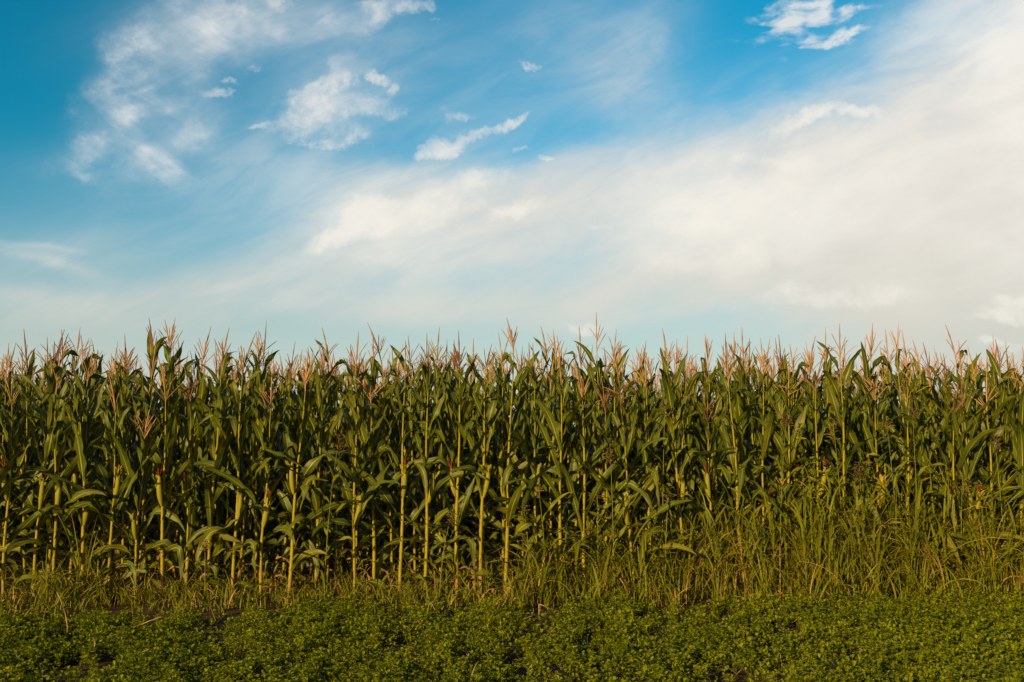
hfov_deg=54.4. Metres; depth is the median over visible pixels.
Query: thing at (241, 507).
corn plant
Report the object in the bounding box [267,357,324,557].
corn plant
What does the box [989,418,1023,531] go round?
corn plant
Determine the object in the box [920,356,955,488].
corn plant
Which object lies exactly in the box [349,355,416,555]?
corn plant
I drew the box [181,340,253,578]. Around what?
corn plant
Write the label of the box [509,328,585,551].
corn plant
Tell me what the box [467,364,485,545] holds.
corn plant
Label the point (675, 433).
corn plant
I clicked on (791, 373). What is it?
corn plant
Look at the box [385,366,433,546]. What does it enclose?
corn plant
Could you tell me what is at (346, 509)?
corn plant
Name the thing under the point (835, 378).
corn plant
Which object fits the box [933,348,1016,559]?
corn plant
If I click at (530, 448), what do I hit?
corn plant
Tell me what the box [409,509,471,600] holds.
weed grass
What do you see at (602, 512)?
weed grass
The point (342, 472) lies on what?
corn plant
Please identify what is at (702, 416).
corn plant
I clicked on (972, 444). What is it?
corn plant
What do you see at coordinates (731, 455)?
corn plant
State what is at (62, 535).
corn plant
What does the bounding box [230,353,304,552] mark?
corn plant
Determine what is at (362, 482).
corn plant
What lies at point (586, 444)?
corn plant
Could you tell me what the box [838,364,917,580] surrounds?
corn plant
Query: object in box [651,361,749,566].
corn plant
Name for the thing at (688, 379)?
corn plant
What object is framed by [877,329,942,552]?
corn plant
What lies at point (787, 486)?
corn plant
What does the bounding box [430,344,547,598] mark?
corn plant
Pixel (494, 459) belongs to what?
corn plant
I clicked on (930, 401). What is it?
corn plant
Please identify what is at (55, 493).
corn plant
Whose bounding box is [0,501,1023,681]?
ground
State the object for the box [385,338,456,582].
corn plant
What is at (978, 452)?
corn plant
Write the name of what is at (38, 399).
corn plant
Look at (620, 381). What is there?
corn plant
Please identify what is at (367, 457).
corn plant
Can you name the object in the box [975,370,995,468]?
corn plant
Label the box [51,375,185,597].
corn plant
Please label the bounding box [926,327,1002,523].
corn plant
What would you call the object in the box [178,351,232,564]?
corn plant
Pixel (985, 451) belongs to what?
corn plant
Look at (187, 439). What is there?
corn plant
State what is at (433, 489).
corn plant
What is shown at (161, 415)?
corn plant
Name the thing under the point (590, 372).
corn plant
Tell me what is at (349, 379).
corn plant
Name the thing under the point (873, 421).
corn plant
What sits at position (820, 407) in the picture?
corn plant
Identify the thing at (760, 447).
corn plant
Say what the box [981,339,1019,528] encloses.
corn plant
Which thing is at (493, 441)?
corn plant
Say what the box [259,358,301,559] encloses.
corn plant
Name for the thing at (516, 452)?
corn plant
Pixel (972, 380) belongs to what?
corn plant
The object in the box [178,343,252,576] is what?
corn plant
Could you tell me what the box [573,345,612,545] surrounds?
corn plant
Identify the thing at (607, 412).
corn plant
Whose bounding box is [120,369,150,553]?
corn plant
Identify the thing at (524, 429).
corn plant
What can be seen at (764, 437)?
corn plant
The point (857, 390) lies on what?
corn plant
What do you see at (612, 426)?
corn plant
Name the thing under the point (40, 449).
corn plant
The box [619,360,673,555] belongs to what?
corn plant
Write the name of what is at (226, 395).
corn plant
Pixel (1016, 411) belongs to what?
corn plant
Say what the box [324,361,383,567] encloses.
corn plant
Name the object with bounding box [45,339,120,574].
corn plant
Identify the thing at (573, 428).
corn plant
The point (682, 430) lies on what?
corn plant
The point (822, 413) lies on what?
corn plant
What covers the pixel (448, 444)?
corn plant
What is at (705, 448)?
corn plant
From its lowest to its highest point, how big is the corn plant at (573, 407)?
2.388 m
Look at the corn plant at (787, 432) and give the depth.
11.72 m
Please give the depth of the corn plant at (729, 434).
10.30 m
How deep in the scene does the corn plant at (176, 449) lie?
10.63 m
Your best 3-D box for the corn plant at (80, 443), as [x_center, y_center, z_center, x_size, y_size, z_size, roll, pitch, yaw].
[-3.744,1.192,8.538,0.573,2.272,1.078,-5,-8,41]
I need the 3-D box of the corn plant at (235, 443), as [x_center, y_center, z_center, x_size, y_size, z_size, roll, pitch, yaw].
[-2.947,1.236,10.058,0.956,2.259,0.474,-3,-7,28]
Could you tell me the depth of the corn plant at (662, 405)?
11.98 m
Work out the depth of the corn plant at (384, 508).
11.01 m
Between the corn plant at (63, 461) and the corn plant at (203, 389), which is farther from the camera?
the corn plant at (63, 461)
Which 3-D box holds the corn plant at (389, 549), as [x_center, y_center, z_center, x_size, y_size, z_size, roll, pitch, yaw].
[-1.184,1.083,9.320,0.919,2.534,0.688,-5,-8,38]
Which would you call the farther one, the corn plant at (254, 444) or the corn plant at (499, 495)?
the corn plant at (499, 495)
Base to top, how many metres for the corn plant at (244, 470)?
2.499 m
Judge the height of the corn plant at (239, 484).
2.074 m
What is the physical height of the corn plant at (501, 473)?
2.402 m
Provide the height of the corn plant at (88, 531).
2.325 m
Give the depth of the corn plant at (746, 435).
10.28 m
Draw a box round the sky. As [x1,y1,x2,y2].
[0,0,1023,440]
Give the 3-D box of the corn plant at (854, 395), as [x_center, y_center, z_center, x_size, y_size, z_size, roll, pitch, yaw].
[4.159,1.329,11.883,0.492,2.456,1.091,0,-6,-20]
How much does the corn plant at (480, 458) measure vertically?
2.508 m
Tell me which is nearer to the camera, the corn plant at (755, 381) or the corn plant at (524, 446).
the corn plant at (524, 446)
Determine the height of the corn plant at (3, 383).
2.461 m
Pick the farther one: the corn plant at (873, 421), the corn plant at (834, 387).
the corn plant at (873, 421)
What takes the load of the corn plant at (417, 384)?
on the ground at (236, 611)
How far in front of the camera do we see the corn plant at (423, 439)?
10.12 m
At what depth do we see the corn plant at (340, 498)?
10.70 m
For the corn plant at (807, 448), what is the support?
on the ground at (236, 611)
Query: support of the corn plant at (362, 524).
on the ground at (236, 611)
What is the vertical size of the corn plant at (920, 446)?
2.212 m
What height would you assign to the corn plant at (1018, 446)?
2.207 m
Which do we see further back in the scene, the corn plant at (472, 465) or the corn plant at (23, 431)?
the corn plant at (472, 465)
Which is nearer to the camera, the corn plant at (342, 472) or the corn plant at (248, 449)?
the corn plant at (248, 449)
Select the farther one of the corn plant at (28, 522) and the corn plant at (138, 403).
the corn plant at (138, 403)
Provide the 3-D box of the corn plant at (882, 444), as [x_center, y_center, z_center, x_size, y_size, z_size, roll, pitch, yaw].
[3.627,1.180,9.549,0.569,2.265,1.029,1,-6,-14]
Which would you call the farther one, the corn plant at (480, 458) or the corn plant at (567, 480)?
the corn plant at (480, 458)
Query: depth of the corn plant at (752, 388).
11.92 m
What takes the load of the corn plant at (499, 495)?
on the ground at (236, 611)
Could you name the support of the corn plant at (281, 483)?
on the ground at (236, 611)
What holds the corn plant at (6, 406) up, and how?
on the ground at (236, 611)
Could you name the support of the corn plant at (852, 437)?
on the ground at (236, 611)
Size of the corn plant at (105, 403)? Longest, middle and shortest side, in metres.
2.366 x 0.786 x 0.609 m
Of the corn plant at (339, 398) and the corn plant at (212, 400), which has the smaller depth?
the corn plant at (212, 400)
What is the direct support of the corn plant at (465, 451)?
on the ground at (236, 611)
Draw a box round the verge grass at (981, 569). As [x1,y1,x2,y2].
[0,448,1023,620]
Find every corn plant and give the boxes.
[0,329,97,578]
[0,329,107,600]
[0,332,77,574]
[0,343,30,578]
[0,344,39,576]
[0,351,33,556]
[0,353,26,537]
[0,356,8,432]
[0,370,21,556]
[0,371,69,598]
[0,389,45,553]
[1,346,69,573]
[4,341,87,570]
[5,352,106,595]
[7,347,44,569]
[7,348,140,604]
[9,372,69,557]
[10,330,120,569]
[12,355,60,564]
[13,336,133,587]
[18,356,74,540]
[31,365,71,567]
[33,356,79,553]
[36,357,71,547]
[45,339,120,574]
[51,342,150,580]
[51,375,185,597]
[55,405,191,597]
[56,358,113,568]
[61,349,143,568]
[62,334,147,586]
[67,355,142,567]
[69,367,103,556]
[71,340,92,534]
[73,362,109,544]
[76,363,120,560]
[80,355,158,566]
[84,348,164,578]
[85,320,196,577]
[90,340,202,582]
[95,350,145,548]
[102,354,159,564]
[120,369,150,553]
[121,376,158,553]
[128,321,221,575]
[129,357,211,591]
[134,361,166,551]
[134,365,154,550]
[136,354,187,551]
[137,322,190,587]
[137,366,242,588]
[139,362,186,543]
[146,328,219,586]
[148,341,210,563]
[148,347,185,568]
[153,360,228,571]
[173,333,301,596]
[174,354,250,569]
[175,356,215,535]
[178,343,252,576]
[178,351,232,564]
[179,329,239,598]
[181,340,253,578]
[185,363,248,554]
[200,366,320,599]
[201,348,260,564]
[214,341,274,574]
[219,351,233,555]
[221,349,239,519]
[222,348,249,566]
[224,328,298,586]
[224,329,294,577]
[230,350,282,556]
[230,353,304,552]
[242,331,308,583]
[245,352,311,577]
[247,355,311,540]
[250,365,295,540]
[258,353,360,597]
[259,354,317,568]
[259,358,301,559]
[261,344,338,582]
[264,354,338,550]
[265,350,330,562]
[266,342,344,567]
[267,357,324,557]
[269,347,352,598]
[272,353,358,586]
[273,343,351,570]
[285,358,378,586]
[286,329,375,576]
[295,360,348,542]
[309,332,400,598]
[310,369,358,552]
[312,372,441,597]
[324,352,375,566]
[324,353,371,549]
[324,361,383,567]
[324,363,405,583]
[324,374,350,552]
[326,344,405,575]
[333,360,350,551]
[338,340,400,589]
[338,350,424,575]
[339,346,413,576]
[345,324,437,584]
[346,354,406,557]
[348,340,451,599]
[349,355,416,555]
[349,359,419,560]
[363,345,487,598]
[374,336,470,573]
[375,349,432,555]
[377,365,406,555]
[380,370,409,545]
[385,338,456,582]
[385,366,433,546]
[392,372,450,532]
[394,357,433,559]
[405,349,469,549]
[406,331,532,597]
[406,346,479,584]
[409,327,479,576]
[409,356,472,573]
[412,342,501,567]
[413,373,471,548]
[429,359,467,561]
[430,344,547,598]
[431,338,492,575]
[447,404,474,544]
[448,332,542,583]
[449,366,477,560]
[450,350,506,562]
[454,353,519,569]
[458,317,564,597]
[465,372,520,548]
[466,367,491,540]
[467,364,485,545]
[479,334,523,566]
[479,357,558,567]
[480,364,519,542]
[485,346,545,584]
[486,375,541,550]
[487,343,593,598]
[488,361,540,544]
[490,350,524,573]
[491,351,525,564]
[496,356,581,583]
[499,337,615,596]
[500,348,565,562]
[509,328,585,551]
[512,360,571,543]
[514,327,630,584]
[523,376,579,537]
[523,392,556,536]
[525,331,585,554]
[530,356,546,516]
[538,342,611,555]
[539,354,609,528]
[542,349,580,570]
[550,370,639,598]
[552,376,654,585]
[560,329,665,584]
[562,312,635,578]
[562,361,628,565]
[565,364,696,594]
[567,372,595,526]
[570,374,595,550]
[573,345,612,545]
[574,359,613,525]
[578,347,665,525]
[578,356,640,556]
[581,354,640,553]
[595,353,704,589]
[596,340,642,545]
[597,350,660,522]
[609,347,690,545]
[610,348,638,480]
[613,344,701,534]
[615,357,681,582]
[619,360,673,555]
[624,355,661,534]
[630,343,662,531]
[631,328,739,579]
[632,359,684,537]
[640,336,727,574]
[644,342,703,530]
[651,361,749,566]
[652,382,752,590]
[655,372,697,523]
[657,335,673,539]
[663,361,705,530]
[668,361,700,528]
[671,356,704,529]
[672,366,740,563]
[674,336,773,582]
[682,356,731,516]
[684,358,712,527]
[685,333,771,553]
[692,344,733,527]
[694,356,768,561]
[695,350,758,519]
[698,342,790,595]
[701,359,718,509]
[704,362,737,509]
[709,337,834,594]
[712,339,773,539]
[718,334,765,526]
[718,338,794,565]
[720,349,792,542]
[724,361,839,590]
[725,360,760,541]
[731,338,799,534]
[733,334,820,570]
[747,347,840,552]
[747,354,785,490]
[750,373,764,510]
[752,356,799,532]
[760,340,803,552]
[771,348,864,591]
[773,366,809,513]
[775,348,837,560]
[784,359,841,530]
[789,370,822,512]
[790,344,854,528]
[791,323,887,594]
[799,336,841,526]
[799,343,898,541]
[799,349,853,500]
[806,327,870,529]
[811,347,862,522]
[820,365,864,498]
[821,364,858,466]
[822,323,903,566]
[823,348,902,506]
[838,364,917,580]
[841,351,876,515]
[848,353,925,550]
[849,365,875,494]
[850,371,878,526]
[851,349,909,530]
[854,360,895,523]
[860,369,971,591]
[872,324,950,582]
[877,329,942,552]
[879,352,943,528]
[886,333,930,520]
[891,339,942,530]
[894,360,940,563]
[899,377,1023,589]
[900,348,974,590]
[901,343,989,545]
[901,384,1007,593]
[905,349,995,531]
[920,354,956,527]
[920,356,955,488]
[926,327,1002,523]
[929,341,1011,575]
[930,357,968,457]
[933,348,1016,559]
[938,366,957,443]
[940,355,1015,524]
[952,371,1023,593]
[954,353,994,485]
[962,357,994,489]
[969,339,1013,522]
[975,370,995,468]
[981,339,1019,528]
[981,350,1022,517]
[984,371,1003,523]
[985,358,1022,510]
[986,363,1019,546]
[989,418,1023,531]
[1003,368,1023,595]
[1011,347,1023,460]
[1011,361,1022,508]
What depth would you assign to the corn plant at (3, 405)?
12.05 m
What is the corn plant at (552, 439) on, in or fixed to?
on the ground at (236, 611)
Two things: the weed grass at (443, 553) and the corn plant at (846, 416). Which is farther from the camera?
the corn plant at (846, 416)
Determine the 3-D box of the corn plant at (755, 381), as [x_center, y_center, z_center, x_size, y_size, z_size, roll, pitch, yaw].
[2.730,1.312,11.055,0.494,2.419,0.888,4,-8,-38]
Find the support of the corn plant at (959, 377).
on the ground at (236, 611)
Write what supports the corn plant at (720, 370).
on the ground at (236, 611)
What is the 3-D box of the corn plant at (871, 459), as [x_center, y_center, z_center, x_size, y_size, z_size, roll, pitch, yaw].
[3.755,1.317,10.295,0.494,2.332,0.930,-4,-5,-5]
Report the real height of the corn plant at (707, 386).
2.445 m
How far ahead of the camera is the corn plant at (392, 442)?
10.08 m
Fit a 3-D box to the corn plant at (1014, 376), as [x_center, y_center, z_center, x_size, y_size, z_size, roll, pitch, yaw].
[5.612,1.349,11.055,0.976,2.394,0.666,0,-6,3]
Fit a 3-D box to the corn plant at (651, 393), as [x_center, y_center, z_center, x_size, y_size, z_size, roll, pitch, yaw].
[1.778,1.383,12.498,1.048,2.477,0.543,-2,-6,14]
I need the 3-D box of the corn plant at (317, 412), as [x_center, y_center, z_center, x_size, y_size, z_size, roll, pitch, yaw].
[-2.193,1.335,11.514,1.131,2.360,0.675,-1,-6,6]
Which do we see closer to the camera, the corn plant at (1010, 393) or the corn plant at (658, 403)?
the corn plant at (1010, 393)
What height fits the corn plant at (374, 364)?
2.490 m
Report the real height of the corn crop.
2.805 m
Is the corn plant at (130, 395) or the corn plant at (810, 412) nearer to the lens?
the corn plant at (810, 412)
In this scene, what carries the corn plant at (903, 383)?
on the ground at (236, 611)
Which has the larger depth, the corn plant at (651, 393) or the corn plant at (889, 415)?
the corn plant at (651, 393)
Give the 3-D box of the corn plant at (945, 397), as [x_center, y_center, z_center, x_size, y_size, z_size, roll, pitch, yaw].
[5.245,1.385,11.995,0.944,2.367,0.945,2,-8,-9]
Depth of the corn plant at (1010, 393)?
9.81 m
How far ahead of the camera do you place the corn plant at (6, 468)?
8.33 m
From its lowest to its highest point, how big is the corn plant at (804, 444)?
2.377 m
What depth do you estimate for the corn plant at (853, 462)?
11.87 m
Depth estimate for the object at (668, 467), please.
8.61 m
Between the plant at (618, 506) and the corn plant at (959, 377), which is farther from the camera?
the corn plant at (959, 377)
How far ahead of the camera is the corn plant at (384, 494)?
8.58 m
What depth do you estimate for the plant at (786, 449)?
8.47 m
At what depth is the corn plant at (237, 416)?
10.88 m
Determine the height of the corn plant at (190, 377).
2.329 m
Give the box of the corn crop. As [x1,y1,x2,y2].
[0,350,1023,552]
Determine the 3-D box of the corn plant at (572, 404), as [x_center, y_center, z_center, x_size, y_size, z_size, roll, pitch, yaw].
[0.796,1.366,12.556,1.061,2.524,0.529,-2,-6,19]
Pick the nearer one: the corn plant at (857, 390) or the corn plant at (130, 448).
the corn plant at (130, 448)
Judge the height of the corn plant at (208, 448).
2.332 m
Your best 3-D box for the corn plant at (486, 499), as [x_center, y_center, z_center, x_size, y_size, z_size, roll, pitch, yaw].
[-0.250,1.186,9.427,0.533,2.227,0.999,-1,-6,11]
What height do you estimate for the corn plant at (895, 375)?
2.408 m
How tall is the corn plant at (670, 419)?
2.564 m
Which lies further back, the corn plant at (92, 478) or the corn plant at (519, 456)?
the corn plant at (519, 456)
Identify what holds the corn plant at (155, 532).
on the ground at (236, 611)
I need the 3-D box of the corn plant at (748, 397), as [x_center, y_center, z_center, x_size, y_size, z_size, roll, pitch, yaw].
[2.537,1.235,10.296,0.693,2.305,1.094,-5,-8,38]
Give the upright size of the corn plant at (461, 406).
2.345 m
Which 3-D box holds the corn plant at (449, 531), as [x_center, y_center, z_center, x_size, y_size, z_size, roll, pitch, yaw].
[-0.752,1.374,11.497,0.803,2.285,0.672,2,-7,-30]
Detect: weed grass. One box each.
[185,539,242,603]
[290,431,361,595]
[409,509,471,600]
[487,498,566,590]
[510,485,573,594]
[565,488,630,581]
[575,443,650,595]
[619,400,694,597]
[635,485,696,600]
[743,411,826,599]
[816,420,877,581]
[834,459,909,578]
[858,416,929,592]
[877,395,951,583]
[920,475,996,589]
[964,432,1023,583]
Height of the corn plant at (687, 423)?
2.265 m
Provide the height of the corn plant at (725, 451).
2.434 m
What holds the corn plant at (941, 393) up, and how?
on the ground at (236, 611)
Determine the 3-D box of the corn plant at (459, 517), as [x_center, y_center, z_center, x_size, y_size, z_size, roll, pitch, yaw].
[-0.374,1.056,8.584,1.186,2.318,0.629,0,-6,0]
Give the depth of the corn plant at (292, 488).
8.52 m
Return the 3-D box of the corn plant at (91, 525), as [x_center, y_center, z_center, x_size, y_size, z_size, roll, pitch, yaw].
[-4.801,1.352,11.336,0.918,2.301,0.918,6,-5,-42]
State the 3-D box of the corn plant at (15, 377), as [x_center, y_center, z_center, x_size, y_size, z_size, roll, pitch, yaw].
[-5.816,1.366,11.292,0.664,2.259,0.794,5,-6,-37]
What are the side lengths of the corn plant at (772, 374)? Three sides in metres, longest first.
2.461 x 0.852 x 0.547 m
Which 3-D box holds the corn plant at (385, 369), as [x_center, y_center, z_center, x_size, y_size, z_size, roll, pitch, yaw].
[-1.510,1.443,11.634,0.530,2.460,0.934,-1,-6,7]
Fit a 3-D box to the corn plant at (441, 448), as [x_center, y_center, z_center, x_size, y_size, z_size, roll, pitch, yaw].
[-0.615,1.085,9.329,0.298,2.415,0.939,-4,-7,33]
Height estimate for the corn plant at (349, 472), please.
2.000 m
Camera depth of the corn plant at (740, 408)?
9.43 m
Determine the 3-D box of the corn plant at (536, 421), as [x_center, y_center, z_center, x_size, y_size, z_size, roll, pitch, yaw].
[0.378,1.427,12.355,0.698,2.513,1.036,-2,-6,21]
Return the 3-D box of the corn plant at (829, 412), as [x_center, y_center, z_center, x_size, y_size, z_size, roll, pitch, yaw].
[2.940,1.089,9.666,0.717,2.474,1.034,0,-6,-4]
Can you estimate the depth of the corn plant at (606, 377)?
9.47 m
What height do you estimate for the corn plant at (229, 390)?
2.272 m
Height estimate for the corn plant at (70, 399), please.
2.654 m
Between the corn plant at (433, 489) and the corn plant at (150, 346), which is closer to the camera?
the corn plant at (433, 489)
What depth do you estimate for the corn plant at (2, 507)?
9.91 m
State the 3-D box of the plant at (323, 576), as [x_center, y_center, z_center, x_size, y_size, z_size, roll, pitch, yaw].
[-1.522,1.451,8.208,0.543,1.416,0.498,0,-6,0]
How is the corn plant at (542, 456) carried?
on the ground at (236, 611)
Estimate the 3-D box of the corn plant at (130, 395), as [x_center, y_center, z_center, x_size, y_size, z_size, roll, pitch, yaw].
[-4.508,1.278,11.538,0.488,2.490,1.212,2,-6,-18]
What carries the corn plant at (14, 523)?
on the ground at (236, 611)
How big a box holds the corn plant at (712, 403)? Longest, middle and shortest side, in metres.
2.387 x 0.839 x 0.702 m
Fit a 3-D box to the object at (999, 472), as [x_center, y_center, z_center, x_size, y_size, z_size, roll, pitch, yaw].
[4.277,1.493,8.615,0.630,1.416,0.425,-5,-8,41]
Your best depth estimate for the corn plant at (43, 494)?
8.52 m
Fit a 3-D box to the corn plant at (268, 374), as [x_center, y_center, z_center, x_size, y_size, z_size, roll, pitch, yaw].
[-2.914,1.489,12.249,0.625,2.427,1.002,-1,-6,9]
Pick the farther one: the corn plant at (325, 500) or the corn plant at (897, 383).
the corn plant at (325, 500)
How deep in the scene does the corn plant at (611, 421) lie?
12.55 m
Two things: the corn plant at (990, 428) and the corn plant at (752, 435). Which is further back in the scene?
the corn plant at (990, 428)
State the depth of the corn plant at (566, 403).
10.09 m
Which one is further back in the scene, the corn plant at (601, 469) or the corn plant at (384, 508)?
the corn plant at (384, 508)
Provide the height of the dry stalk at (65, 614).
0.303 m
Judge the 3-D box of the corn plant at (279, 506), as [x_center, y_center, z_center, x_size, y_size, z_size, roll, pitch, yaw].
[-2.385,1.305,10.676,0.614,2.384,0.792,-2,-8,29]
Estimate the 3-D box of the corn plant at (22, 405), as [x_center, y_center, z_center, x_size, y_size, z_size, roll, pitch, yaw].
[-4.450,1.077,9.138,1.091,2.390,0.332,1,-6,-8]
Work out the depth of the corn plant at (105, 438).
9.26 m
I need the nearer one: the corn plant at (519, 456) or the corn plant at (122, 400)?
the corn plant at (122, 400)
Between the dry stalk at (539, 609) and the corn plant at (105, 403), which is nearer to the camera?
the dry stalk at (539, 609)
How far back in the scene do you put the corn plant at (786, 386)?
11.05 m
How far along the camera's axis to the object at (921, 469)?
8.58 m
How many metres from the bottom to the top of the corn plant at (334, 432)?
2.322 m
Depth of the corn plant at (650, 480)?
8.53 m
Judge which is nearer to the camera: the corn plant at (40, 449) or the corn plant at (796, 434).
the corn plant at (796, 434)
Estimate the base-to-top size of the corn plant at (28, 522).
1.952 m
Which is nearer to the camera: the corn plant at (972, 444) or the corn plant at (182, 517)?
the corn plant at (972, 444)
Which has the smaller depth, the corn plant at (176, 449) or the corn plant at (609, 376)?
the corn plant at (176, 449)
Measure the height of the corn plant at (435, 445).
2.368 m
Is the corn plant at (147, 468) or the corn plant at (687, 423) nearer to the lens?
the corn plant at (147, 468)
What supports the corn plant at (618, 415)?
on the ground at (236, 611)
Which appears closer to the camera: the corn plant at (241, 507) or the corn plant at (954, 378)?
the corn plant at (241, 507)
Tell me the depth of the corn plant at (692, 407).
10.89 m
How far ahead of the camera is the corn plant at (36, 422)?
9.98 m
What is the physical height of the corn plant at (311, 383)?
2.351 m
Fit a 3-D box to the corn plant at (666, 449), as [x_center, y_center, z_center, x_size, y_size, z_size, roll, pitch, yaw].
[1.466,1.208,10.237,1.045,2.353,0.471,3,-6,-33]
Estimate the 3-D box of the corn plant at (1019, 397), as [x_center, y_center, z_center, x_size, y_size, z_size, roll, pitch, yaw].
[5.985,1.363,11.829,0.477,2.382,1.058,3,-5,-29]
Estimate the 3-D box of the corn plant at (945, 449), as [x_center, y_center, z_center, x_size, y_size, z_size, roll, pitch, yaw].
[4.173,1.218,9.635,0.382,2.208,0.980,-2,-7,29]
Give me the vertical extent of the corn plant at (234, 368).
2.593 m
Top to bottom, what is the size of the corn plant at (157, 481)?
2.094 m
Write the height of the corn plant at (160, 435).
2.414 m
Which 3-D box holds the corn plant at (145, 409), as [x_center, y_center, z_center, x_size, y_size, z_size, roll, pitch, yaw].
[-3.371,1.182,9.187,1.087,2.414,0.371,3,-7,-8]
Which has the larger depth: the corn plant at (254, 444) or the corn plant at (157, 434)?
the corn plant at (157, 434)
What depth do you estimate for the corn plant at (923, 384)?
9.65 m
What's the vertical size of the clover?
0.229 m
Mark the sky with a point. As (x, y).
(295, 170)
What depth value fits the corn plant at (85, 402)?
12.21 m
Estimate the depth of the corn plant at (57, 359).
12.07 m
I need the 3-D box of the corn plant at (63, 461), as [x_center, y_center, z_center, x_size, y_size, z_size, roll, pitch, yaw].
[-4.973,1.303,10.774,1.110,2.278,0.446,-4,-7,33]
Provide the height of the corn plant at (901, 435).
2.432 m
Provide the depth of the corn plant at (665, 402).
11.00 m
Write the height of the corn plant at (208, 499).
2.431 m
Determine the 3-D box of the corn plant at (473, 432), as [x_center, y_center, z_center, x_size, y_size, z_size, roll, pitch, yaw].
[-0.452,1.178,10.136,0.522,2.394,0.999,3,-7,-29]
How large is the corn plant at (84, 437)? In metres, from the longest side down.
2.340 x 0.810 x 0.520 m
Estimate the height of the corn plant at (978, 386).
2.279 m
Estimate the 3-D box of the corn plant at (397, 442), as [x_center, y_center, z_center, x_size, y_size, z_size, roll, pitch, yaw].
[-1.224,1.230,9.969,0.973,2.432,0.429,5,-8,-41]
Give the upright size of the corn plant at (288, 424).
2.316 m
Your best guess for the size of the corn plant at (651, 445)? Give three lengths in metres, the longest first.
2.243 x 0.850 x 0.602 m
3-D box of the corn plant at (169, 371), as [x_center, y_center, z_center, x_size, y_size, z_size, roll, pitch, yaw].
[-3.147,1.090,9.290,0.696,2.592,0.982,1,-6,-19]
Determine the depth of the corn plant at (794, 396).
9.57 m
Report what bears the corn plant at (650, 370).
on the ground at (236, 611)
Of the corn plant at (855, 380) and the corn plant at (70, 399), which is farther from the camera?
the corn plant at (70, 399)
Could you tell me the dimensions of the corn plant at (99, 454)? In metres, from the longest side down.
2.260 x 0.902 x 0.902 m
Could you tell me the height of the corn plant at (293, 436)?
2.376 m
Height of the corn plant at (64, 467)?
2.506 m
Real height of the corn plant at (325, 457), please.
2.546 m
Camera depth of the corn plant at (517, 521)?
12.45 m
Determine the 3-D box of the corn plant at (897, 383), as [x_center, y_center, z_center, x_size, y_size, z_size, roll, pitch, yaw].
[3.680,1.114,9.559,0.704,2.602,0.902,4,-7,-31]
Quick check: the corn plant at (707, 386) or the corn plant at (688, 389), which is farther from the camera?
the corn plant at (707, 386)
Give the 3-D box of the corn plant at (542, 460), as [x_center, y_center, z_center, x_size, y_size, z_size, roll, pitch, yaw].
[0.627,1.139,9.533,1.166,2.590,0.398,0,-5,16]
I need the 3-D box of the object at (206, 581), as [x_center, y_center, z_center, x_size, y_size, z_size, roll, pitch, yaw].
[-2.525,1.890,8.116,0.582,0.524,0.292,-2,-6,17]
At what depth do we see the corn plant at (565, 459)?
10.89 m
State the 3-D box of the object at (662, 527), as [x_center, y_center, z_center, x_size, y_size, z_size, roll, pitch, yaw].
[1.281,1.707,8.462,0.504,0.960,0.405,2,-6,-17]
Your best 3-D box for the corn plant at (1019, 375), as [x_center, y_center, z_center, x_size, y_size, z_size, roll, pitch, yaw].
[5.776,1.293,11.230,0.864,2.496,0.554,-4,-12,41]
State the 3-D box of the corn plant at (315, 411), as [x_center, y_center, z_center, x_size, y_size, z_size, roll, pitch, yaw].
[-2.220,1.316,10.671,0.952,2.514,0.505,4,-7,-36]
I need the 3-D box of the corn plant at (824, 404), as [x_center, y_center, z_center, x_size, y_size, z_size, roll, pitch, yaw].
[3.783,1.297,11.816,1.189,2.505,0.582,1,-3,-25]
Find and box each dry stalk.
[57,593,67,637]
[538,604,552,620]
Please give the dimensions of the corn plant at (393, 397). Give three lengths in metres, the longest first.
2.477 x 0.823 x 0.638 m
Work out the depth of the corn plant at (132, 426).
10.10 m
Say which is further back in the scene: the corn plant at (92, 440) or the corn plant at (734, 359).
the corn plant at (92, 440)
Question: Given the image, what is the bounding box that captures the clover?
[0,582,1023,681]
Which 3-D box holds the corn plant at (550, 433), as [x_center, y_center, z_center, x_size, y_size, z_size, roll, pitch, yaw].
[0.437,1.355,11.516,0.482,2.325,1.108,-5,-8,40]
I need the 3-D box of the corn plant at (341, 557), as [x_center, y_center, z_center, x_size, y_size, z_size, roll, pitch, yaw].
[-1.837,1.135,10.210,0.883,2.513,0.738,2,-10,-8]
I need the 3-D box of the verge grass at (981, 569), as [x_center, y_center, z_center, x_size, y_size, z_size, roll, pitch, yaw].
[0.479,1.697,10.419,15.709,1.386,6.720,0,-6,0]
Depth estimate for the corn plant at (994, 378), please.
10.36 m
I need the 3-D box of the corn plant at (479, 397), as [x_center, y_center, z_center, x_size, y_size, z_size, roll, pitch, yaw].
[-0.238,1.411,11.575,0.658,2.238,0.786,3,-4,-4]
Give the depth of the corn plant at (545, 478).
8.58 m
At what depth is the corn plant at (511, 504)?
8.64 m
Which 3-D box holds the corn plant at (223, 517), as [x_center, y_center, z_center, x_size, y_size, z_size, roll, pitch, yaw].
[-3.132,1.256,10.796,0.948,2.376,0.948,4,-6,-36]
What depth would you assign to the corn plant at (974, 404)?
11.94 m
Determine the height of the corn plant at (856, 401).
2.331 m
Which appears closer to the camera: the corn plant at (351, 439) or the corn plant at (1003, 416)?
the corn plant at (351, 439)
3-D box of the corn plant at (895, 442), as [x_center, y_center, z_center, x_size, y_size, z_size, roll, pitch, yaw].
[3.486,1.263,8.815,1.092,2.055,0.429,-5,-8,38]

